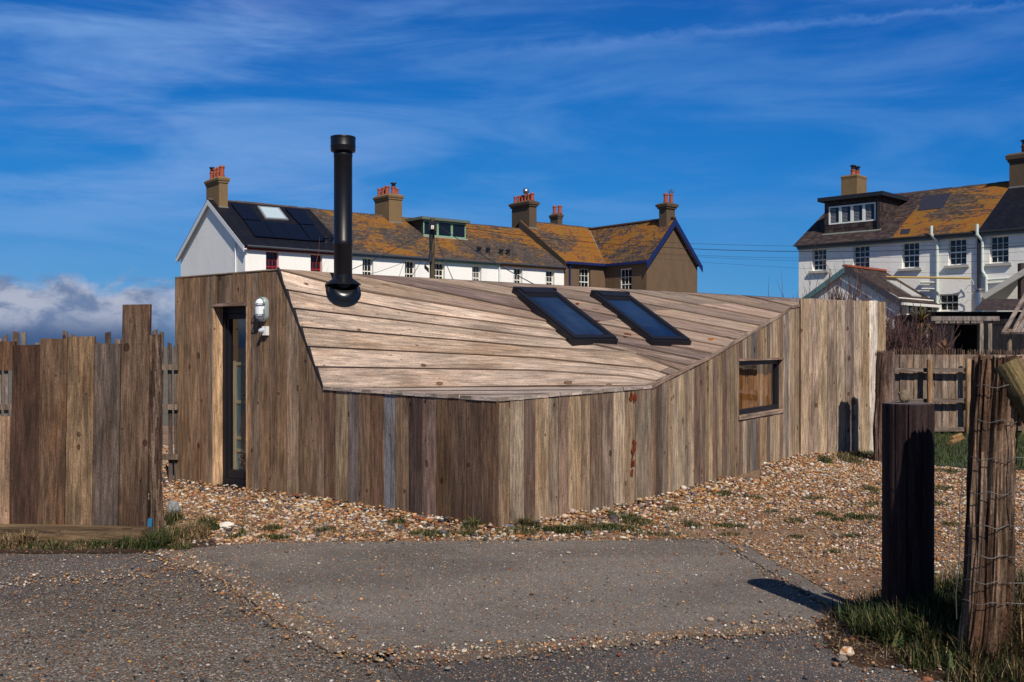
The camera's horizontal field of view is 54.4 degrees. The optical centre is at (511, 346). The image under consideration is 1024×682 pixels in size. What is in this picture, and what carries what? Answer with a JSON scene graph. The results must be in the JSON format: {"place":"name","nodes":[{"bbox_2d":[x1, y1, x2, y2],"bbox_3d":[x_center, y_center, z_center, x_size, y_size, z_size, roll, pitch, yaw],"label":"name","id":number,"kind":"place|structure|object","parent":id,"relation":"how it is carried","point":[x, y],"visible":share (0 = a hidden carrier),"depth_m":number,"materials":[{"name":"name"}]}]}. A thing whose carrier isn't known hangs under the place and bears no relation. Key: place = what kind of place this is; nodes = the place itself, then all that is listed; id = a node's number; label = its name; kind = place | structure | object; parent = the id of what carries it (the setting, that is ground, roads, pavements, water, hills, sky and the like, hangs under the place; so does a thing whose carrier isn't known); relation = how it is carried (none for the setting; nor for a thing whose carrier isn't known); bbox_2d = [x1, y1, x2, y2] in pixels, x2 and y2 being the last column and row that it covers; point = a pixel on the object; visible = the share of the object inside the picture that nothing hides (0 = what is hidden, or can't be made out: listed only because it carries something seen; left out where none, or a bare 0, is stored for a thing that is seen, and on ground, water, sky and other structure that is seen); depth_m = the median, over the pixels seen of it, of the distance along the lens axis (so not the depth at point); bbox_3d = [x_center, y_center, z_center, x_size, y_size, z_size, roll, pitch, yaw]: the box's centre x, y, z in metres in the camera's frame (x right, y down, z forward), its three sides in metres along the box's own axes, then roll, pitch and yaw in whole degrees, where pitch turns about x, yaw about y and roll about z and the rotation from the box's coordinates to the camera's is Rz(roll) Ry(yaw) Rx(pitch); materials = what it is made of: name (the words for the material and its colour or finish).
{"place":"outdoors","nodes":[
{"label":"outdoors","id":0,"kind":"place"},
{"bbox_2d":[1,347,173,425],"bbox_3d":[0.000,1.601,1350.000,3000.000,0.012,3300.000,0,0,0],"label":"ground","id":1,"kind":"structure","parent":0,"point":[165,400],"depth_m":37.07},
{"bbox_2d":[176,165,333,275],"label":"white cottage","id":2,"kind":"structure","parent":1,"relation":"on","point":[225,235],"depth_m":45.57,"materials":[{"name":"clear paint"}]},
{"bbox_2d":[266,252,276,269],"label":"window","id":3,"kind":"structure","parent":2,"relation":"in","point":[271,257],"depth_m":44.13,"materials":[{"name":"red glass"}]},
{"bbox_2d":[311,255,319,271],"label":"window","id":4,"kind":"structure","parent":2,"relation":"in","point":[313,257],"depth_m":45.48,"materials":[{"name":"red glass"}]},
{"bbox_2d":[309,182,428,277],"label":"white cottage","id":5,"kind":"structure","parent":1,"relation":"on","point":[379,232],"depth_m":48.80,"materials":[{"name":"clear paint"}]},
{"bbox_2d":[363,258,371,274],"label":"window","id":6,"kind":"structure","parent":5,"relation":"in","point":[367,268],"depth_m":47.18,"materials":[{"name":"white glass"}]},
{"bbox_2d":[405,261,412,276],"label":"window","id":7,"kind":"structure","parent":5,"relation":"in","point":[408,264],"depth_m":48.65,"materials":[{"name":"white glass"}]},
{"bbox_2d":[424,218,436,277],"bbox_3d":[-3.265,-1.799,39.857,0.503,6.699,0.536,0,0,0],"label":"utility pole","id":8,"kind":"object","parent":1,"relation":"on","point":[430,270],"visible":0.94,"depth_m":39.84,"materials":[{"name":"brown wood"}]},
{"bbox_2d":[353,232,425,268],"bbox_3d":[-6.333,-2.952,37.002,0.025,3.298,8.302,0,0,44],"label":"overhead wire","id":9,"kind":"object","parent":8,"relation":"attached to","point":[389,251],"visible":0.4,"depth_m":38.63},
{"bbox_2d":[436,238,452,278],"bbox_3d":[-2.274,-2.980,33.500,0.022,2.805,13.097,0,0,-7],"label":"overhead wire","id":10,"kind":"object","parent":8,"relation":"attached to","point":[444,259],"visible":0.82,"depth_m":33.32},
{"bbox_2d":[438,225,533,283],"bbox_3d":[-0.713,-2.946,32.000,0.025,3.916,16.630,0,0,-16],"label":"overhead wire","id":11,"kind":"object","parent":8,"relation":"attached to","point":[486,257],"visible":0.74,"depth_m":32.20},
{"bbox_2d":[437,231,969,273],"bbox_3d":[6.626,-3.374,34.500,22.371,2.544,0.006,0,0,29],"label":"overhead wire","id":12,"kind":"object","parent":8,"relation":"attached to","point":[735,264],"visible":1,"depth_m":33.79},
{"bbox_2d":[441,222,1005,246],"bbox_3d":[6.626,-4.058,34.500,22.371,1.947,0.009,0,0,29],"label":"overhead wire","id":13,"kind":"object","parent":8,"relation":"attached to","point":[725,244],"visible":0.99,"depth_m":34.20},
{"bbox_2d":[438,226,1012,257],"bbox_3d":[6.626,-3.828,34.500,22.371,2.056,0.008,0,0,29],"label":"overhead wire","id":14,"kind":"object","parent":8,"relation":"attached to","point":[732,256],"visible":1,"depth_m":34.09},
{"bbox_2d":[437,223,1023,251],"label":"overhead wire","id":15,"kind":"object","parent":8,"relation":"attached to","point":[748,250],"visible":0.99,"depth_m":33.20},
{"bbox_2d":[441,229,1022,261],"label":"overhead wire","id":16,"kind":"object","parent":8,"relation":"attached to","point":[714,257],"visible":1,"depth_m":34.34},
{"bbox_2d":[395,216,501,281],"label":"white cottage","id":17,"kind":"structure","parent":1,"relation":"on","point":[464,261],"depth_m":51.32,"materials":[{"name":"tile"}]},
{"bbox_2d":[435,263,442,278],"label":"window","id":18,"kind":"structure","parent":17,"relation":"in","point":[438,266],"depth_m":49.77,"materials":[{"name":"white glass"}]},
{"bbox_2d":[472,266,478,280],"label":"window","id":19,"kind":"structure","parent":17,"relation":"in","point":[475,269],"depth_m":51.23,"materials":[{"name":"grey"}]},
{"bbox_2d":[175,134,802,529],"bbox_3d":[0.156,-0.297,12.810,5.956,3.814,8.127,0,0,26],"label":"timber cabin","id":20,"kind":"object","parent":1,"relation":"on","point":[497,404],"visible":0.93,"depth_m":10.37,"materials":[{"name":"wood"}]},
{"bbox_2d":[215,306,245,490],"bbox_3d":[-3.001,0.555,10.933,0.552,1.991,0.200,0,0,36],"label":"door","id":21,"kind":"structure","parent":20,"relation":"in","point":[231,476],"depth_m":11.07,"materials":[{"name":"metal"}]},
{"bbox_2d":[230,313,245,469],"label":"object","id":22,"kind":"structure","parent":20,"relation":"in","point":[239,325],"depth_m":11.29,"materials":[{"name":"glass"}]},
{"bbox_2d":[253,297,268,321],"bbox_3d":[-2.644,-0.393,10.455,0.136,0.260,0.124,0,0,36],"label":"bulkhead lamp","id":23,"kind":"object","parent":20,"relation":"attached to","point":[261,304],"visible":1,"depth_m":10.43,"materials":[{"name":"grey metal"}]},
{"bbox_2d":[258,326,268,334],"bbox_3d":[-2.610,-0.167,10.447,0.076,0.095,0.100,0,0,36],"label":"motion sensor","id":24,"kind":"object","parent":20,"relation":"attached to","point":[263,330],"visible":1,"depth_m":10.44,"materials":[{"name":"white paint"}]},
{"bbox_2d":[739,360,778,414],"bbox_3d":[3.120,0.504,12.747,0.060,0.661,1.635,0,0,33],"label":"window","id":25,"kind":"structure","parent":20,"relation":"in","point":[775,405],"depth_m":13.16,"materials":[{"name":"metal"}]},
{"bbox_2d":[466,223,567,284],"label":"white cottage","id":26,"kind":"structure","parent":1,"relation":"on","point":[536,264],"depth_m":54.10,"materials":[{"name":"clear paint"}]},
{"bbox_2d":[514,268,519,282],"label":"window","id":27,"kind":"structure","parent":26,"relation":"in","point":[516,270],"depth_m":52.94,"materials":[{"name":"white glass"}]},
{"bbox_2d":[546,270,551,284],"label":"window","id":28,"kind":"structure","parent":26,"relation":"in","point":[548,273],"depth_m":54.36,"materials":[{"name":"white glass"}]},
{"bbox_2d":[509,188,702,292],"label":"brown house","id":29,"kind":"structure","parent":1,"relation":"on","point":[608,269],"depth_m":56.17,"materials":[{"name":"clear brick"}]},
{"bbox_2d":[579,268,588,286],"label":"window","id":30,"kind":"structure","parent":29,"relation":"in","point":[583,273],"depth_m":55.97,"materials":[{"name":"white glass"}]},
{"bbox_2d":[621,268,631,288],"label":"window","id":31,"kind":"structure","parent":29,"relation":"in","point":[626,274],"depth_m":55.58,"materials":[{"name":"white glass"}]},
{"bbox_2d":[768,267,833,298],"bbox_3d":[8.966,-0.515,30.995,1.882,4.137,1.683,0,0,-13],"label":"bare shrub","id":32,"kind":"object","parent":1,"relation":"on","point":[806,297],"visible":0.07,"depth_m":30.78,"materials":[{"name":"brown plant"}]},
{"bbox_2d":[809,242,880,300],"bbox_3d":[10.801,-0.938,31.996,2.362,4.986,2.536,0,0,0],"label":"bare shrub","id":33,"kind":"object","parent":1,"relation":"on","point":[837,291],"visible":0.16,"depth_m":31.94,"materials":[{"name":"brown plant"}]},
{"bbox_2d":[793,165,929,297],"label":"white terraced house","id":34,"kind":"structure","parent":1,"relation":"on","point":[856,215],"depth_m":42.23,"materials":[{"name":"clear paint"}]},
{"bbox_2d":[814,249,825,270],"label":"window","id":35,"kind":"structure","parent":34,"relation":"in","point":[818,265],"depth_m":42.79,"materials":[{"name":"white glass"}]},
{"bbox_2d":[854,245,868,266],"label":"window","id":36,"kind":"structure","parent":34,"relation":"in","point":[859,257],"depth_m":41.47,"materials":[{"name":"white glass"}]},
{"bbox_2d":[835,275,900,328],"bbox_3d":[11.065,-0.432,30.992,2.322,3.978,3.012,0,0,0],"label":"bare shrub","id":37,"kind":"object","parent":1,"relation":"on","point":[887,306],"visible":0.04,"depth_m":30.85,"materials":[{"name":"brown plant"}]},
{"bbox_2d":[803,264,941,329],"bbox_3d":[14.089,-0.796,39.239,4.210,4.691,3.500,0,0,45],"label":"gabled extension","id":38,"kind":"object","parent":1,"relation":"on","point":[874,277],"visible":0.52,"depth_m":38.18,"materials":[{"name":"white stone"}]},
{"bbox_2d":[900,305,931,314],"bbox_3d":[15.396,-0.641,37.915,0.030,1.781,2.850,0,0,45],"label":"window","id":39,"kind":"structure","parent":38,"relation":"in","point":[929,309],"depth_m":37.52,"materials":[{"name":"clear glass"}]},
{"bbox_2d":[840,280,916,345],"bbox_3d":[10.191,-0.224,27.168,2.198,3.564,2.363,0,0,25],"label":"bare shrub","id":40,"kind":"object","parent":1,"relation":"on","point":[891,313],"visible":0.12,"depth_m":26.60,"materials":[{"name":"brown plant"}]},
{"bbox_2d":[872,349,895,460],"bbox_3d":[5.082,0.836,13.577,0.266,1.602,0.382,0,0,35],"label":"old post","id":41,"kind":"object","parent":1,"relation":"on","point":[886,373],"visible":0.6,"depth_m":13.45,"materials":[{"name":"brown wood"}]},
{"bbox_2d":[902,303,935,346],"bbox_3d":[10.252,0.224,25.023,0.997,2.659,1.016,0,0,-44],"label":"cordyline","id":42,"kind":"object","parent":1,"relation":"on","point":[922,313],"visible":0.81,"depth_m":24.94,"materials":[{"name":"green plant"}]},
{"bbox_2d":[884,296,962,354],"bbox_3d":[8.999,0.205,23.001,2.689,2.715,2.984,0,0,0],"label":"bare shrub","id":43,"kind":"object","parent":1,"relation":"on","point":[898,342],"visible":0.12,"depth_m":22.63,"materials":[{"name":"brown plant"}]},
{"bbox_2d":[934,338,950,354],"bbox_3d":[8.922,0.671,20.583,0.676,1.764,0.598,0,0,0],"label":"yucca","id":44,"kind":"object","parent":1,"relation":"on","point":[943,343],"visible":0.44,"depth_m":20.57,"materials":[{"name":"plant"}]},
{"bbox_2d":[891,181,1008,311],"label":"white terraced house","id":45,"kind":"structure","parent":1,"relation":"on","point":[948,218],"depth_m":39.42,"materials":[{"name":"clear paint"}]},
{"bbox_2d":[903,242,918,267],"bbox_3d":[16.046,-3.657,39.970,0.532,1.040,0.526,0,0,0],"label":"window","id":46,"kind":"structure","parent":45,"relation":"in","point":[910,260],"depth_m":40.00,"materials":[{"name":"white glass"}]},
{"bbox_2d":[886,276,973,306],"bbox_3d":[16.060,-2.179,39.003,3.737,1.335,0.144,0,0,34],"label":"drainpipe","id":47,"kind":"object","parent":45,"relation":"attached to","point":[919,277],"visible":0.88,"depth_m":38.64,"materials":[{"name":"beige plastic"}]},
{"bbox_2d":[940,294,957,310],"bbox_3d":[17.111,-1.717,38.920,0.554,0.667,0.547,0,0,0],"label":"window","id":48,"kind":"structure","parent":45,"relation":"in","point":[949,302],"depth_m":38.95,"materials":[{"name":"white glass"}]},
{"bbox_2d":[949,238,965,264],"bbox_3d":[17.346,-3.666,38.689,0.524,1.023,0.518,0,0,0],"label":"window","id":49,"kind":"structure","parent":45,"relation":"in","point":[958,257],"depth_m":38.73,"materials":[{"name":"white glass"}]},
{"bbox_2d":[906,316,999,354],"bbox_3d":[11.986,0.286,26.725,2.313,2.236,1.950,0,0,0],"label":"pergola","id":50,"kind":"object","parent":1,"relation":"on","point":[950,320],"visible":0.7,"depth_m":26.02,"materials":[{"name":"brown wood"}]},
{"bbox_2d":[887,347,1023,354],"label":"brushwood screen","id":51,"kind":"object","parent":1,"relation":"on","point":[922,351],"visible":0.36,"depth_m":19.53,"materials":[{"name":"brown wood"}]},
{"bbox_2d":[894,299,1023,354],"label":"garden shed","id":52,"kind":"structure","parent":1,"relation":"on","point":[967,337],"depth_m":30.02,"materials":[{"name":"brown wood"}]},
{"bbox_2d":[975,139,1023,311],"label":"white terraced house","id":53,"kind":"structure","parent":1,"relation":"on","point":[1001,273],"depth_m":37.67,"materials":[{"name":"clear paint"}]},
{"bbox_2d":[973,288,984,311],"bbox_3d":[17.362,-0.551,37.065,0.400,3.202,0.400,0,0,0],"label":"metal flue","id":54,"kind":"object","parent":53,"relation":"attached to","point":[978,298],"visible":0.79,"depth_m":36.92,"materials":[{"name":"metal"}]},
{"bbox_2d":[991,235,1008,262],"bbox_3d":[18.438,-3.657,37.612,0.519,1.036,0.513,0,0,0],"label":"window","id":55,"kind":"structure","parent":53,"relation":"in","point":[1001,255],"depth_m":37.62,"materials":[{"name":"white glass"}]},
{"bbox_2d":[1000,294,1023,354],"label":"slatted canopy","id":56,"kind":"object","parent":1,"relation":"on","point":[1018,327],"visible":0.69,"depth_m":22.25,"materials":[{"name":"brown wood"}]},
{"bbox_2d":[0,551,849,681],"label":"road","id":57,"kind":"structure","parent":0,"point":[223,666],"depth_m":5.28,"materials":[{"name":"grey asphalt"}]},
{"bbox_2d":[0,553,194,599],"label":"tarmac patch","id":58,"kind":"object","parent":57,"relation":"on","point":[140,565],"visible":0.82,"depth_m":6.92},
{"bbox_2d":[155,550,392,661],"bbox_3d":[-1.633,1.552,6.252,0.251,0.012,3.311,0,0,-36],"label":"grit strip","id":59,"kind":"object","parent":57,"relation":"on","point":[313,638],"visible":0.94,"depth_m":5.75,"materials":[{"name":"beige gravel"}]},
{"bbox_2d":[0,535,1017,681],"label":"pebbles","id":60,"kind":"object","parent":57,"relation":"on","point":[397,652],"visible":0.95,"depth_m":5.57,"materials":[{"name":"beige gravel"}]},
{"bbox_2d":[0,541,1019,681],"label":"chippings","id":61,"kind":"object","parent":57,"relation":"on","point":[23,629],"visible":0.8,"depth_m":5.64,"materials":[{"name":"grey gravel"}]},
{"bbox_2d":[370,618,815,661],"bbox_3d":[0.522,1.552,5.226,2.523,0.012,0.226,0,0,-15],"label":"grit strip","id":62,"kind":"object","parent":57,"relation":"on","point":[625,642],"visible":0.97,"depth_m":5.16,"materials":[{"name":"beige gravel"}]},
{"bbox_2d":[719,540,849,608],"bbox_3d":[1.873,1.560,6.885,0.162,0.012,2.267,0,0,-7],"label":"kerb strip","id":63,"kind":"object","parent":57,"relation":"on","point":[818,592],"visible":0.5,"depth_m":6.76,"materials":[{"name":"concrete"}]},
{"bbox_2d":[174,539,830,654],"bbox_3d":[-0.376,1.575,6.508,4.548,0.050,3.018,0,0,0],"label":"concrete apron","id":64,"kind":"object","parent":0,"point":[546,629],"visible":0.78,"depth_m":6.38,"materials":[{"name":"grey concrete"}]},
{"bbox_2d":[0,0,1023,346],"label":"sky","id":65,"kind":"structure","parent":0,"point":[115,115],"materials":[{"name":"blue"}]},
{"bbox_2d":[148,426,1023,602],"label":"shingle bed","id":66,"kind":"object","parent":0,"point":[838,587],"visible":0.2,"depth_m":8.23,"materials":[{"name":"brown gravel"}]},
{"bbox_2d":[0,329,178,480],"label":"paling fence","id":67,"kind":"object","parent":66,"relation":"on","point":[170,456],"visible":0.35,"depth_m":11.36,"materials":[{"name":"brown wood"}]},
{"bbox_2d":[0,528,217,553],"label":"soil strip","id":68,"kind":"object","parent":66,"relation":"on","point":[42,550],"visible":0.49,"depth_m":7.56,"materials":[{"name":"brown soil"}]},
{"bbox_2d":[0,524,150,541],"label":"timber sleeper","id":69,"kind":"object","parent":68,"relation":"on","point":[74,532],"visible":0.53,"depth_m":7.92,"materials":[{"name":"brown wood"}]},
{"bbox_2d":[0,304,163,531],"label":"plank fence","id":70,"kind":"object","parent":68,"relation":"on","point":[81,426],"visible":0.85,"depth_m":8.12,"materials":[{"name":"brown wood"}]},
{"bbox_2d":[0,503,220,549],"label":"grass","id":71,"kind":"structure","parent":68,"relation":"on","point":[163,537],"depth_m":7.70,"materials":[{"name":"green plant"}]},
{"bbox_2d":[167,500,180,515],"bbox_3d":[-3.051,1.468,8.980,0.125,0.172,0.108,0,0,0],"label":"stone","id":72,"kind":"object","parent":66,"relation":"on","point":[171,503],"visible":0.62,"depth_m":8.95,"materials":[{"name":"grey stone"}]},
{"bbox_2d":[219,521,233,528],"bbox_3d":[-2.427,1.521,8.467,0.135,0.067,0.090,0,0,0],"label":"stone","id":73,"kind":"object","parent":66,"relation":"on","point":[226,525],"visible":0.96,"depth_m":8.44,"materials":[{"name":"white stone"}]},
{"bbox_2d":[225,448,961,552],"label":"grass","id":74,"kind":"structure","parent":66,"relation":"on","point":[524,523],"depth_m":8.51,"materials":[{"name":"green plant"}]},
{"bbox_2d":[800,298,885,455],"bbox_3d":[4.700,0.435,14.600,1.673,2.229,0.673,0,0,-22],"label":"board screen","id":75,"kind":"object","parent":66,"relation":"on","point":[842,342],"visible":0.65,"depth_m":14.22,"materials":[{"name":"brown wood"}]},
{"bbox_2d":[895,354,1023,434],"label":"garden fence","id":76,"kind":"object","parent":66,"relation":"on","point":[941,382],"visible":0.45,"depth_m":17.55,"materials":[{"name":"brown wood"}]},
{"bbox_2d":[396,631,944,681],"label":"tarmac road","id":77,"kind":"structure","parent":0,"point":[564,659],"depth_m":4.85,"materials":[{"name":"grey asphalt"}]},
{"bbox_2d":[836,655,847,662],"bbox_3d":[1.604,1.517,4.840,0.048,0.035,0.038,0,0,-20],"label":"stone","id":78,"kind":"object","parent":77,"relation":"on","point":[842,658],"visible":1,"depth_m":4.83,"materials":[{"name":"white stone"}]},
{"bbox_2d":[777,591,1003,681],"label":"verge soil","id":79,"kind":"structure","parent":0,"point":[858,657],"depth_m":4.94,"materials":[{"name":"brown soil"}]},
{"bbox_2d":[839,646,854,656],"bbox_3d":[1.643,1.497,4.889,0.073,0.053,0.050,0,0,15],"label":"stone","id":80,"kind":"object","parent":79,"relation":"on","point":[848,651],"visible":0.95,"depth_m":4.87,"materials":[{"name":"white stone"}]},
{"bbox_2d":[822,615,954,674],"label":"pebbles","id":81,"kind":"object","parent":79,"relation":"on","point":[851,637],"visible":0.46,"depth_m":5.11,"materials":[{"name":"brown stone"}]},
{"bbox_2d":[795,593,1006,681],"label":"straw","id":82,"kind":"object","parent":79,"relation":"on","point":[856,638],"visible":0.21,"depth_m":5.06,"materials":[{"name":"brown plant"}]},
{"bbox_2d":[882,402,934,614],"bbox_3d":[2.114,0.951,5.320,0.261,1.299,0.261,0,0,0],"label":"bollard","id":83,"kind":"object","parent":79,"relation":"on","point":[908,451],"visible":0.83,"depth_m":5.21,"materials":[{"name":"black wood"}]},
{"bbox_2d":[898,390,910,402],"bbox_3d":[2.116,0.269,5.370,0.064,0.075,0.043,0,0,0],"label":"stone","id":84,"kind":"object","parent":83,"relation":"on","point":[904,396],"visible":1,"depth_m":5.36,"materials":[{"name":"beige stone"}]},
{"bbox_2d":[836,603,994,671],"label":"leafy weeds","id":85,"kind":"object","parent":79,"relation":"on","point":[906,639],"visible":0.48,"depth_m":4.94,"materials":[{"name":"green plant"}]},
{"bbox_2d":[818,553,1023,681],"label":"grass","id":86,"kind":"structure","parent":79,"relation":"on","point":[934,616],"depth_m":4.95,"materials":[{"name":"green plant"}]},
{"bbox_2d":[922,676,932,681],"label":"stone","id":87,"kind":"object","parent":79,"relation":"on","point":[927,679],"visible":1,"depth_m":4.51,"materials":[{"name":"stone"}]},
{"bbox_2d":[954,354,1023,672],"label":"fence post","id":88,"kind":"object","parent":79,"relation":"on","point":[989,405],"visible":0.84,"depth_m":4.70,"materials":[{"name":"brown wood"}]},
{"bbox_2d":[955,384,1023,618],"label":"wire fence","id":89,"kind":"object","parent":88,"relation":"attached to","point":[1012,583],"visible":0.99,"depth_m":4.64,"materials":[{"name":"metal"}]},
{"bbox_2d":[869,431,1023,470],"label":"lawn","id":90,"kind":"structure","parent":0,"point":[957,465],"depth_m":13.91,"materials":[{"name":"green plant"}]},
{"bbox_2d":[948,433,962,439],"bbox_3d":[7.378,1.500,16.549,0.087,0.089,0.834,0,0,34],"label":"log","id":91,"kind":"object","parent":90,"relation":"on","point":[955,436],"visible":0.68,"depth_m":16.39,"materials":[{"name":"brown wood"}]},
{"bbox_2d":[947,436,964,445],"bbox_3d":[7.073,1.500,15.855,0.087,0.089,1.024,0,0,34],"label":"log","id":92,"kind":"object","parent":90,"relation":"on","point":[952,441],"visible":0.74,"depth_m":15.65,"materials":[{"name":"brown wood"}]}
]}

